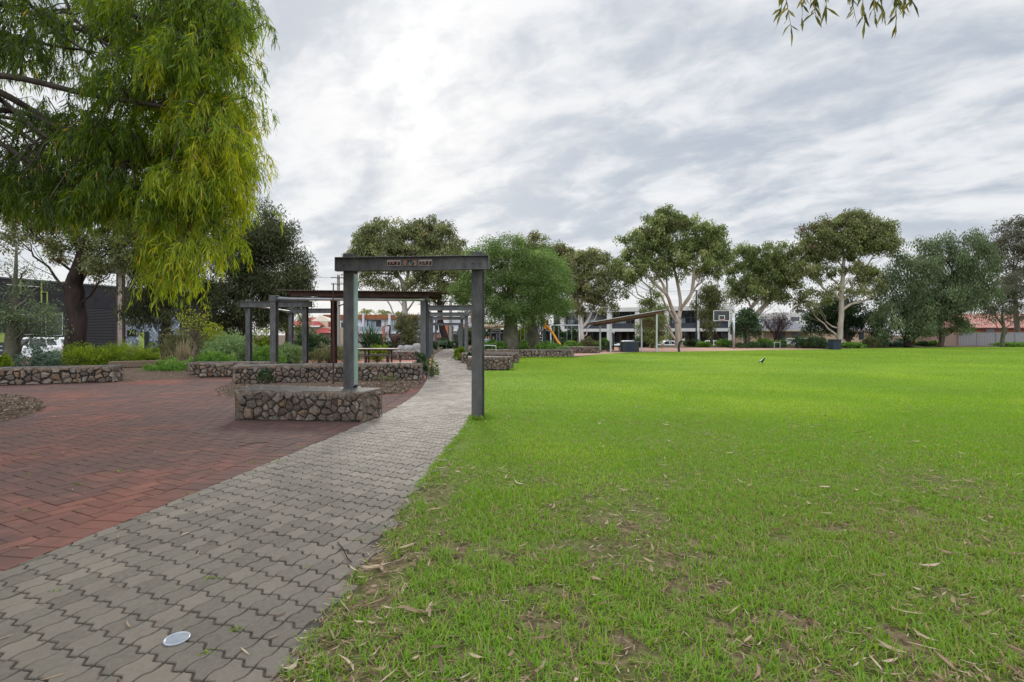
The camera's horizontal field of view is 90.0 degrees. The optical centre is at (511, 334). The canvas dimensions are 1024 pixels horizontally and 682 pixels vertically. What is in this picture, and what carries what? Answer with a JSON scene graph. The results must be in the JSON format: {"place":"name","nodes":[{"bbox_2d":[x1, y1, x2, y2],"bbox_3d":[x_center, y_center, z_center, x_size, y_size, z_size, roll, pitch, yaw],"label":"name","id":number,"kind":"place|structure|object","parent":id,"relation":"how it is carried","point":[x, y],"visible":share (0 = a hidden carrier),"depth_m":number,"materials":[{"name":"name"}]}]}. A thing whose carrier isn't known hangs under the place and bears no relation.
{"place":"outdoors","nodes":[
{"label":"outdoors","id":0,"kind":"place"},
{"bbox_2d":[22,355,290,380],"bbox_3d":[-22.175,1.390,25.298,20.887,0.260,25.174,0,0,-30],"label":"mulch bed back","id":1,"kind":"object","parent":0,"point":[142,374],"visible":0.11,"depth_m":17.92,"materials":[{"name":"brown soil"}]},
{"bbox_2d":[8,342,64,366],"bbox_3d":[-17.797,0.934,19.295,1.980,1.316,1.562,0,0,0],"label":"bush","id":2,"kind":"object","parent":1,"relation":"on","point":[41,357],"visible":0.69,"depth_m":19.17,"materials":[{"name":"green plant"}]},
{"bbox_2d":[0,243,73,365],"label":"young bottle tree","id":3,"kind":"object","parent":1,"relation":"on","point":[14,336],"visible":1,"depth_m":19.41,"materials":[{"name":"green plant"}]},
{"bbox_2d":[0,201,154,356],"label":"dark tree","id":4,"kind":"object","parent":1,"relation":"on","point":[97,264],"visible":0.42,"depth_m":28.75,"materials":[{"name":"green plant"}]},
{"bbox_2d":[48,341,126,365],"bbox_3d":[-17.127,0.892,20.618,3.028,1.352,2.366,0,0,18],"label":"hedge","id":5,"kind":"object","parent":1,"relation":"on","point":[70,354],"visible":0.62,"depth_m":20.03,"materials":[{"name":"green plant"}]},
{"bbox_2d":[71,339,165,365],"bbox_3d":[-16.146,0.833,21.025,3.379,1.474,2.770,0,0,0],"label":"hedge","id":6,"kind":"object","parent":1,"relation":"on","point":[120,351],"visible":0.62,"depth_m":20.50,"materials":[{"name":"green plant"}]},
{"bbox_2d":[108,360,157,367],"bbox_3d":[-14.623,1.135,19.800,1.541,0.250,0.220,0,0,-31],"label":"timber sleeper","id":7,"kind":"object","parent":1,"relation":"on","point":[134,363],"visible":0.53,"depth_m":19.70,"materials":[{"name":"brown wood"}]},
{"bbox_2d":[104,227,213,354],"bbox_3d":[-23.296,-3.794,34.040,7.490,10.600,5.331,0,0,28],"label":"she oak","id":8,"kind":"object","parent":1,"relation":"on","point":[134,311],"visible":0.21,"depth_m":33.46,"materials":[{"name":"green plant"}]},
{"bbox_2d":[139,355,186,371],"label":"ground cover","id":9,"kind":"object","parent":1,"relation":"on","point":[176,365],"visible":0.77,"depth_m":18.98,"materials":[{"name":"green plant"}]},
{"bbox_2d":[146,326,211,358],"bbox_3d":[-17.520,0.507,26.829,3.754,2.164,2.927,0,0,0],"label":"bush","id":10,"kind":"object","parent":1,"relation":"on","point":[171,341],"visible":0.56,"depth_m":26.54,"materials":[{"name":"green plant"}]},
{"bbox_2d":[167,335,197,361],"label":"grass clump","id":11,"kind":"object","parent":1,"relation":"on","point":[186,353],"visible":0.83,"depth_m":22.55,"materials":[{"name":"plant"}]},
{"bbox_2d":[175,302,222,361],"bbox_3d":[-12.177,0.130,19.953,1.739,2.740,1.430,0,0,0],"label":"sapling","id":12,"kind":"object","parent":1,"relation":"on","point":[193,336],"visible":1,"depth_m":19.93,"materials":[{"name":"green plant"}]},
{"bbox_2d":[183,349,236,367],"bbox_3d":[-12.206,1.063,20.567,2.264,1.022,1.621,0,0,-19],"label":"bush","id":13,"kind":"object","parent":1,"relation":"on","point":[216,355],"visible":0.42,"depth_m":20.51,"materials":[{"name":"green plant"}]},
{"bbox_2d":[0,355,424,420],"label":"wood chips","id":14,"kind":"object","parent":1,"relation":"on","point":[45,406],"visible":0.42,"depth_m":12.52,"materials":[{"name":"brown wood"}]},
{"bbox_2d":[200,321,226,342],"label":"bush","id":15,"kind":"object","parent":1,"relation":"on","point":[214,331],"visible":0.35,"depth_m":29.86,"materials":[{"name":"green plant"}]},
{"bbox_2d":[200,328,261,360],"bbox_3d":[-12.901,0.613,23.435,3.050,1.945,2.468,0,0,0],"label":"bush","id":16,"kind":"object","parent":1,"relation":"on","point":[230,344],"visible":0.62,"depth_m":23.14,"materials":[{"name":"green plant"}]},
{"bbox_2d":[186,197,320,345],"bbox_3d":[-18.266,-4.054,35.806,9.192,11.121,5.970,0,0,-15],"label":"she oak","id":17,"kind":"object","parent":1,"relation":"on","point":[269,241],"visible":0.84,"depth_m":35.10,"materials":[{"name":"green plant"}]},
{"bbox_2d":[252,328,269,352],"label":"bush","id":18,"kind":"object","parent":1,"relation":"on","point":[263,340],"visible":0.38,"depth_m":30.84,"materials":[{"name":"green plant"}]},
{"bbox_2d":[252,345,286,363],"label":"bush","id":19,"kind":"object","parent":1,"relation":"on","point":[263,354],"visible":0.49,"depth_m":22.12,"materials":[{"name":"green plant"}]},
{"bbox_2d":[279,342,309,363],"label":"bush","id":20,"kind":"object","parent":1,"relation":"on","point":[292,353],"visible":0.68,"depth_m":25.43,"materials":[{"name":"green plant"}]},
{"bbox_2d":[0,379,425,571],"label":"plaza","id":21,"kind":"structure","parent":0,"point":[195,432],"depth_m":6.69,"materials":[{"name":"brick"}]},
{"bbox_2d":[0,394,41,421],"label":"mulch bed side","id":22,"kind":"object","parent":21,"relation":"on","point":[10,415],"visible":0.58,"depth_m":9.92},
{"bbox_2d":[0,0,284,316],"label":"weeping wattle","id":23,"kind":"object","parent":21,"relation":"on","point":[194,172],"visible":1,"depth_m":6.16,"materials":[{"name":"green plant"}]},
{"bbox_2d":[0,388,384,681],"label":"paving litter","id":24,"kind":"object","parent":21,"relation":"on","point":[128,624],"visible":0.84,"depth_m":2.72,"materials":[{"name":"brown plant"}]},
{"bbox_2d":[235,385,381,421],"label":"gabion wall","id":25,"kind":"structure","parent":21,"relation":"on","point":[292,403],"depth_m":8.94,"materials":[{"name":"stone"}]},
{"bbox_2d":[218,380,421,397],"bbox_3d":[-5.525,1.466,13.300,6.150,0.108,7.400,0,0,0],"label":"mulch bed","id":26,"kind":"object","parent":21,"relation":"on","point":[363,383],"visible":0.21,"depth_m":14.50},
{"bbox_2d":[257,367,273,383],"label":"weed clump","id":27,"kind":"object","parent":26,"relation":"on","point":[262,374],"visible":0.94,"depth_m":15.25,"materials":[{"name":"green plant"}]},
{"bbox_2d":[332,283,333,383],"bbox_3d":[-5.201,0.025,14.900,0.071,3.051,0.054,0,0,0],"label":"post","id":28,"kind":"object","parent":26,"relation":"on","point":[333,333],"visible":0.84,"depth_m":14.88,"materials":[{"name":"metal"}]},
{"bbox_2d":[0,357,433,385],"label":"plaza bed","id":29,"kind":"object","parent":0,"point":[131,381],"visible":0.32,"depth_m":16.20,"materials":[{"name":"soil"}]},
{"bbox_2d":[0,365,123,384],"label":"gabion wall","id":30,"kind":"structure","parent":29,"relation":"on","point":[26,375],"depth_m":15.77,"materials":[{"name":"stone"}]},
{"bbox_2d":[232,362,422,383],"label":"gabion wall","id":31,"kind":"structure","parent":29,"relation":"on","point":[283,373],"depth_m":16.28,"materials":[{"name":"stone"}]},
{"bbox_2d":[0,348,471,681],"bbox_3d":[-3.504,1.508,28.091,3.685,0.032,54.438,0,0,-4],"label":"path","id":32,"kind":"structure","parent":0,"point":[438,402],"depth_m":3.31,"materials":[{"name":"grey concrete"}]},
{"bbox_2d":[163,631,190,645],"bbox_3d":[-1.649,1.495,2.521,0.116,0.008,0.116,0,0,0],"label":"plastic lid","id":33,"kind":"object","parent":32,"relation":"on","point":[177,638],"visible":1,"depth_m":2.52,"materials":[{"name":"white plastic"}]},
{"bbox_2d":[23,413,426,654],"bbox_3d":[-3.929,1.496,6.039,5.961,0.029,8.144,0,0,0],"label":"joint moss","id":34,"kind":"object","parent":32,"relation":"on","point":[208,575],"visible":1,"depth_m":3.16,"materials":[{"name":"green plant"}]},
{"bbox_2d":[467,356,513,369],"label":"gabion wall","id":35,"kind":"structure","parent":32,"relation":"on","point":[498,362],"depth_m":22.06,"materials":[{"name":"stone"}]},
{"bbox_2d":[238,299,311,363],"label":"steel arch","id":36,"kind":"structure","parent":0,"point":[248,304],"depth_m":21.52,"materials":[{"name":"grey metal"}]},
{"bbox_2d":[130,343,419,352],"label":"side street","id":37,"kind":"structure","parent":0,"point":[359,345],"depth_m":71.69,"materials":[{"name":"grey asphalt"}]},
{"bbox_2d":[0,337,63,357],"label":"parked car","id":38,"kind":"object","parent":37,"relation":"on","point":[59,344],"visible":0.12,"depth_m":32.20,"materials":[{"name":"white metal"}]},
{"bbox_2d":[108,164,125,344],"bbox_3d":[-29.040,-6.102,37.720,2.000,15.206,0.740,0,0,0],"label":"power pole","id":39,"kind":"object","parent":37,"relation":"on","point":[120,334],"visible":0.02,"depth_m":37.92,"materials":[{"name":"concrete"}]},
{"bbox_2d":[331,275,342,344],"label":"power pole","id":40,"kind":"object","parent":37,"relation":"on","point":[338,277],"visible":0.67,"depth_m":71.91,"materials":[{"name":"wood"}]},
{"bbox_2d":[282,347,394,358],"bbox_3d":[-12.660,1.377,44.920,13.953,0.287,31.752,0,0,-27],"label":"mulch bed","id":41,"kind":"object","parent":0,"point":[363,353],"visible":0.01,"depth_m":35.17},
{"bbox_2d":[261,300,315,343],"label":"grey tree","id":42,"kind":"object","parent":41,"relation":"on","point":[286,331],"visible":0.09,"depth_m":41.86,"materials":[{"name":"brown plant"}]},
{"bbox_2d":[358,323,390,351],"bbox_3d":[-9.266,0.462,33.895,2.592,2.849,2.052,0,0,20],"label":"cycad","id":43,"kind":"object","parent":41,"relation":"on","point":[367,337],"visible":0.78,"depth_m":33.71,"materials":[{"name":"green plant"}]},
{"bbox_2d":[391,312,419,345],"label":"tree","id":44,"kind":"object","parent":41,"relation":"on","point":[406,329],"visible":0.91,"depth_m":41.63,"materials":[{"name":"green plant"}]},
{"bbox_2d":[297,358,433,379],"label":"plaza","id":45,"kind":"structure","parent":0,"point":[371,361],"depth_m":28.75,"materials":[{"name":"brick"}]},
{"bbox_2d":[187,361,277,376],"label":"gabion wall","id":46,"kind":"structure","parent":45,"relation":"on","point":[212,369],"depth_m":18.19,"materials":[{"name":"stone"}]},
{"bbox_2d":[285,307,330,346],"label":"steel arch","id":47,"kind":"structure","parent":45,"relation":"on","point":[299,310],"depth_m":27.53,"materials":[{"name":"grey metal"}]},
{"bbox_2d":[309,342,342,362],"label":"bush","id":48,"kind":"object","parent":45,"relation":"on","point":[323,354],"visible":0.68,"depth_m":26.77,"materials":[{"name":"green plant"}]},
{"bbox_2d":[269,290,450,374],"bbox_3d":[-5.832,-0.179,20.848,6.225,3.399,4.196,0,0,0],"label":"pergola","id":49,"kind":"object","parent":45,"relation":"on","point":[423,297],"visible":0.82,"depth_m":19.01,"materials":[{"name":"metal"}]},
{"bbox_2d":[340,348,404,362],"bbox_3d":[-7.150,1.104,26.298,2.850,0.802,2.010,0,0,2],"label":"picnic table","id":50,"kind":"object","parent":45,"relation":"on","point":[365,355],"visible":0.57,"depth_m":26.23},
{"bbox_2d":[366,343,389,361],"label":"bush","id":51,"kind":"object","parent":45,"relation":"on","point":[378,352],"visible":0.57,"depth_m":28.76,"materials":[{"name":"green plant"}]},
{"bbox_2d":[390,351,419,359],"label":"gabion wall","id":52,"kind":"structure","parent":45,"relation":"on","point":[409,355],"depth_m":30.65,"materials":[{"name":"stone"}]},
{"bbox_2d":[412,351,429,378],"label":"bush","id":53,"kind":"object","parent":45,"relation":"on","point":[423,358],"visible":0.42,"depth_m":17.53,"materials":[{"name":"green plant"}]},
{"bbox_2d":[428,304,471,365],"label":"steel arch","id":54,"kind":"structure","parent":45,"relation":"on","point":[447,307],"depth_m":24.46,"materials":[{"name":"grey metal"}]},
{"bbox_2d":[0,0,1023,334],"label":"sky","id":55,"kind":"structure","parent":0,"point":[569,121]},
{"bbox_2d":[128,335,923,377],"bbox_3d":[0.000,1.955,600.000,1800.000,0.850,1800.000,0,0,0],"label":"ground","id":56,"kind":"structure","parent":0,"point":[281,339],"depth_m":61.10,"materials":[{"name":"soil"}]},
{"bbox_2d":[0,277,212,349],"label":"warehouse","id":57,"kind":"structure","parent":56,"relation":"on","point":[100,302],"depth_m":47.17,"materials":[{"name":"black brick"}]},
{"bbox_2d":[86,308,115,348],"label":"roller door","id":58,"kind":"structure","parent":57,"relation":"in","point":[99,331],"depth_m":47.63,"materials":[{"name":"grey metal"}]},
{"bbox_2d":[254,315,342,344],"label":"red roof house","id":59,"kind":"structure","parent":56,"relation":"on","point":[323,324],"depth_m":79.35,"materials":[{"name":"white paint"}]},
{"bbox_2d":[285,326,330,358],"bbox_3d":[-12.834,0.513,31.937,3.151,2.174,2.620,0,0,0],"label":"bush","id":60,"kind":"object","parent":56,"relation":"on","point":[314,340],"visible":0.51,"depth_m":31.76,"materials":[{"name":"green plant"}]},
{"bbox_2d":[323,314,485,342],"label":"townhouses","id":61,"kind":"structure","parent":56,"relation":"on","point":[377,321],"depth_m":101.50,"materials":[{"name":"white paint"}]},
{"bbox_2d":[341,214,471,343],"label":"gum tree","id":62,"kind":"object","parent":56,"relation":"on","point":[428,237],"visible":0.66,"depth_m":59.08,"materials":[{"name":"green plant"}]},
{"bbox_2d":[401,247,471,339],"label":"leaning gum","id":63,"kind":"object","parent":56,"relation":"on","point":[439,286],"visible":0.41,"depth_m":57.63,"materials":[{"name":"green plant"}]},
{"bbox_2d":[431,316,463,353],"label":"steel arch","id":64,"kind":"structure","parent":56,"relation":"on","point":[452,318],"depth_m":39.91,"materials":[{"name":"grey metal"}]},
{"bbox_2d":[429,311,469,357],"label":"steel arch","id":65,"kind":"structure","parent":56,"relation":"on","point":[453,314],"depth_m":32.21,"materials":[{"name":"grey metal"}]},
{"bbox_2d":[461,352,518,362],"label":"gabion wall","id":66,"kind":"structure","parent":56,"relation":"on","point":[464,359],"depth_m":27.22,"materials":[{"name":"stone"}]},
{"bbox_2d":[484,324,503,342],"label":"kiosk","id":67,"kind":"object","parent":56,"relation":"on","point":[497,334],"visible":0.61,"depth_m":59.25,"materials":[{"name":"white paint"}]},
{"bbox_2d":[468,349,519,359],"bbox_3d":[0.250,1.290,35.800,9.500,0.459,16.400,0,0,0],"label":"mulch bed","id":68,"kind":"object","parent":56,"relation":"on","point":[485,351],"visible":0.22,"depth_m":32.61,"materials":[{"name":"brown soil"}]},
{"bbox_2d":[444,231,568,348],"bbox_3d":[-0.295,-2.973,36.471,8.845,8.678,5.023,0,0,-18],"label":"bottle tree","id":69,"kind":"object","parent":68,"relation":"on","point":[500,303],"visible":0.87,"depth_m":35.75,"materials":[{"name":"green plant"}]},
{"bbox_2d":[506,238,578,348],"bbox_3d":[2.330,-3.132,40.503,5.833,9.097,4.420,0,0,18],"label":"bottle tree","id":70,"kind":"object","parent":68,"relation":"on","point":[532,337],"visible":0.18,"depth_m":39.88,"materials":[{"name":"green plant"}]},
{"bbox_2d":[486,349,573,357],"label":"gabion wall","id":71,"kind":"structure","parent":56,"relation":"on","point":[527,353],"depth_m":33.70,"materials":[{"name":"stone"}]},
{"bbox_2d":[516,229,577,315],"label":"tall gum","id":72,"kind":"object","parent":56,"relation":"on","point":[560,248],"visible":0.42,"depth_m":77.40,"materials":[{"name":"green plant"}]},
{"bbox_2d":[540,323,566,343],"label":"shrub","id":73,"kind":"object","parent":56,"relation":"on","point":[558,333],"visible":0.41,"depth_m":75.69,"materials":[{"name":"green plant"}]},
{"bbox_2d":[561,326,577,343],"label":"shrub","id":74,"kind":"object","parent":56,"relation":"on","point":[572,335],"visible":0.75,"depth_m":77.31,"materials":[{"name":"green plant"}]},
{"bbox_2d":[559,246,622,339],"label":"gum tree","id":75,"kind":"object","parent":56,"relation":"on","point":[590,259],"visible":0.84,"depth_m":61.52,"materials":[{"name":"green plant"}]},
{"bbox_2d":[554,305,734,344],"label":"office building","id":76,"kind":"structure","parent":56,"relation":"on","point":[624,330],"depth_m":94.54,"materials":[{"name":"stone"}]},
{"bbox_2d":[670,311,695,322],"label":"window","id":77,"kind":"structure","parent":76,"relation":"in","point":[687,316],"depth_m":91.45,"materials":[{"name":"black glass"}]},
{"bbox_2d":[633,282,672,347],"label":"tree","id":78,"kind":"object","parent":56,"relation":"on","point":[650,331],"visible":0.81,"depth_m":57.47,"materials":[{"name":"green plant"}]},
{"bbox_2d":[603,202,737,347],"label":"gum tree","id":79,"kind":"object","parent":56,"relation":"on","point":[648,243],"visible":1,"depth_m":59.23,"materials":[{"name":"green plant"}]},
{"bbox_2d":[735,319,870,343],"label":"grey tiled house","id":80,"kind":"structure","parent":56,"relation":"on","point":[796,329],"depth_m":80.50,"materials":[{"name":"beige brick"}]},
{"bbox_2d":[614,345,1018,347],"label":"mulch bed hedge","id":81,"kind":"object","parent":56,"relation":"on","point":[716,346],"visible":0.12,"depth_m":63.06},
{"bbox_2d":[687,281,730,343],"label":"weeping gum","id":82,"kind":"object","parent":81,"relation":"on","point":[711,297],"visible":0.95,"depth_m":65.52,"materials":[{"name":"green plant"}]},
{"bbox_2d":[728,306,767,343],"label":"round bottle tree","id":83,"kind":"object","parent":81,"relation":"on","point":[746,319],"visible":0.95,"depth_m":59.60,"materials":[{"name":"green plant"}]},
{"bbox_2d":[727,341,784,347],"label":"bush","id":84,"kind":"object","parent":81,"relation":"on","point":[753,345],"visible":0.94,"depth_m":58.49,"materials":[{"name":"green plant"}]},
{"bbox_2d":[720,239,804,341],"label":"gum tree","id":85,"kind":"object","parent":81,"relation":"on","point":[758,280],"visible":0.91,"depth_m":62.08,"materials":[{"name":"green plant"}]},
{"bbox_2d":[760,308,798,340],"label":"bare shrub","id":86,"kind":"object","parent":81,"relation":"on","point":[780,325],"visible":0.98,"depth_m":61.75,"materials":[{"name":"brown plant"}]},
{"bbox_2d":[780,334,827,348],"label":"bush","id":87,"kind":"object","parent":81,"relation":"on","point":[813,342],"visible":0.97,"depth_m":56.59,"materials":[{"name":"green plant"}]},
{"bbox_2d":[798,294,873,342],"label":"dark tree","id":88,"kind":"object","parent":81,"relation":"on","point":[853,320],"visible":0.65,"depth_m":65.37,"materials":[{"name":"green plant"}]},
{"bbox_2d":[783,207,907,342],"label":"gum tree","id":89,"kind":"object","parent":81,"relation":"on","point":[859,234],"visible":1,"depth_m":59.38,"materials":[{"name":"green plant"}]},
{"bbox_2d":[860,334,883,347],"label":"bush","id":90,"kind":"object","parent":81,"relation":"on","point":[870,341],"visible":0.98,"depth_m":59.56,"materials":[{"name":"green plant"}]},
{"bbox_2d":[864,226,1009,347],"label":"pepper tree","id":91,"kind":"object","parent":81,"relation":"on","point":[913,308],"visible":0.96,"depth_m":59.08,"materials":[{"name":"green plant"}]},
{"bbox_2d":[916,333,957,344],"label":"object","id":92,"kind":"object","parent":56,"relation":"on","point":[951,339],"visible":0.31,"depth_m":70.68,"materials":[{"name":"beige"}]},
{"bbox_2d":[958,332,1023,345],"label":"metal fence","id":93,"kind":"object","parent":56,"relation":"on","point":[980,338],"visible":0.73,"depth_m":70.01,"materials":[{"name":"grey metal"}]},
{"bbox_2d":[980,213,1023,331],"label":"grey tree","id":94,"kind":"object","parent":56,"relation":"on","point":[1015,237],"visible":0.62,"depth_m":73.95,"materials":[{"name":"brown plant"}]},
{"bbox_2d":[275,347,1023,681],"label":"lawn","id":95,"kind":"structure","parent":0,"point":[595,515],"depth_m":4.10,"materials":[{"name":"green plant"}]},
{"bbox_2d":[335,251,489,417],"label":"steel arch","id":96,"kind":"structure","parent":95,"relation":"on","point":[351,265],"depth_m":9.21,"materials":[{"name":"grey metal"}]},
{"bbox_2d":[267,399,1023,681],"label":"leaf litter","id":97,"kind":"object","parent":95,"relation":"on","point":[293,665],"visible":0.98,"depth_m":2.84,"materials":[{"name":"brown plant"}]},
{"bbox_2d":[772,0,918,46],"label":"overhanging gum","id":98,"kind":"object","parent":95,"relation":"on","point":[875,4],"visible":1,"depth_m":4.97,"materials":[{"name":"green plant"}]},
{"bbox_2d":[919,291,975,346],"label":"olive tree","id":99,"kind":"object","parent":95,"relation":"on","point":[959,323],"visible":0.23,"depth_m":61.11,"materials":[{"name":"green plant"}]},
{"bbox_2d":[967,270,1023,346],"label":"slim bottle tree","id":100,"kind":"object","parent":95,"relation":"on","point":[1009,308],"visible":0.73,"depth_m":62.74,"materials":[{"name":"green plant"}]},
{"bbox_2d":[574,347,811,355],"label":"court","id":101,"kind":"object","parent":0,"point":[649,349],"visible":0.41,"depth_m":52.51,"materials":[{"name":"beige concrete"}]},
{"bbox_2d":[588,309,665,351],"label":"park shelter","id":102,"kind":"object","parent":101,"relation":"on","point":[644,323],"visible":0.98,"depth_m":44.25,"materials":[{"name":"metal"}]},
{"bbox_2d":[620,341,639,351],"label":"barbecue bench","id":103,"kind":"object","parent":101,"relation":"on","point":[629,346],"visible":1,"depth_m":44.70,"materials":[{"name":"grey metal"}]},
{"bbox_2d":[713,310,734,348],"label":"basketball hoop","id":104,"kind":"object","parent":101,"relation":"on","point":[721,315],"visible":1,"depth_m":54.61,"materials":[{"name":"white paint"}]},
{"bbox_2d":[760,310,806,324],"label":"white block","id":105,"kind":"structure","parent":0,"point":[797,319],"depth_m":100.00,"materials":[{"name":"stone"}]},
{"bbox_2d":[900,313,1023,339],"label":"red tiled house","id":106,"kind":"structure","parent":0,"point":[986,327],"depth_m":87.00,"materials":[{"name":"orange brick"}]},
{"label":"mulch bed under gabion","id":107,"kind":"structure","parent":0,"visible":0},
{"bbox_2d":[537,321,560,343],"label":"playground slide","id":108,"kind":"object","parent":107,"relation":"on","point":[544,332],"visible":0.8,"depth_m":49.67,"materials":[{"name":"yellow plastic"}]},
{"bbox_2d":[566,346,599,352],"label":"gabion wall","id":109,"kind":"structure","parent":107,"relation":"on","point":[586,349],"depth_m":41.94,"materials":[{"name":"stone"}]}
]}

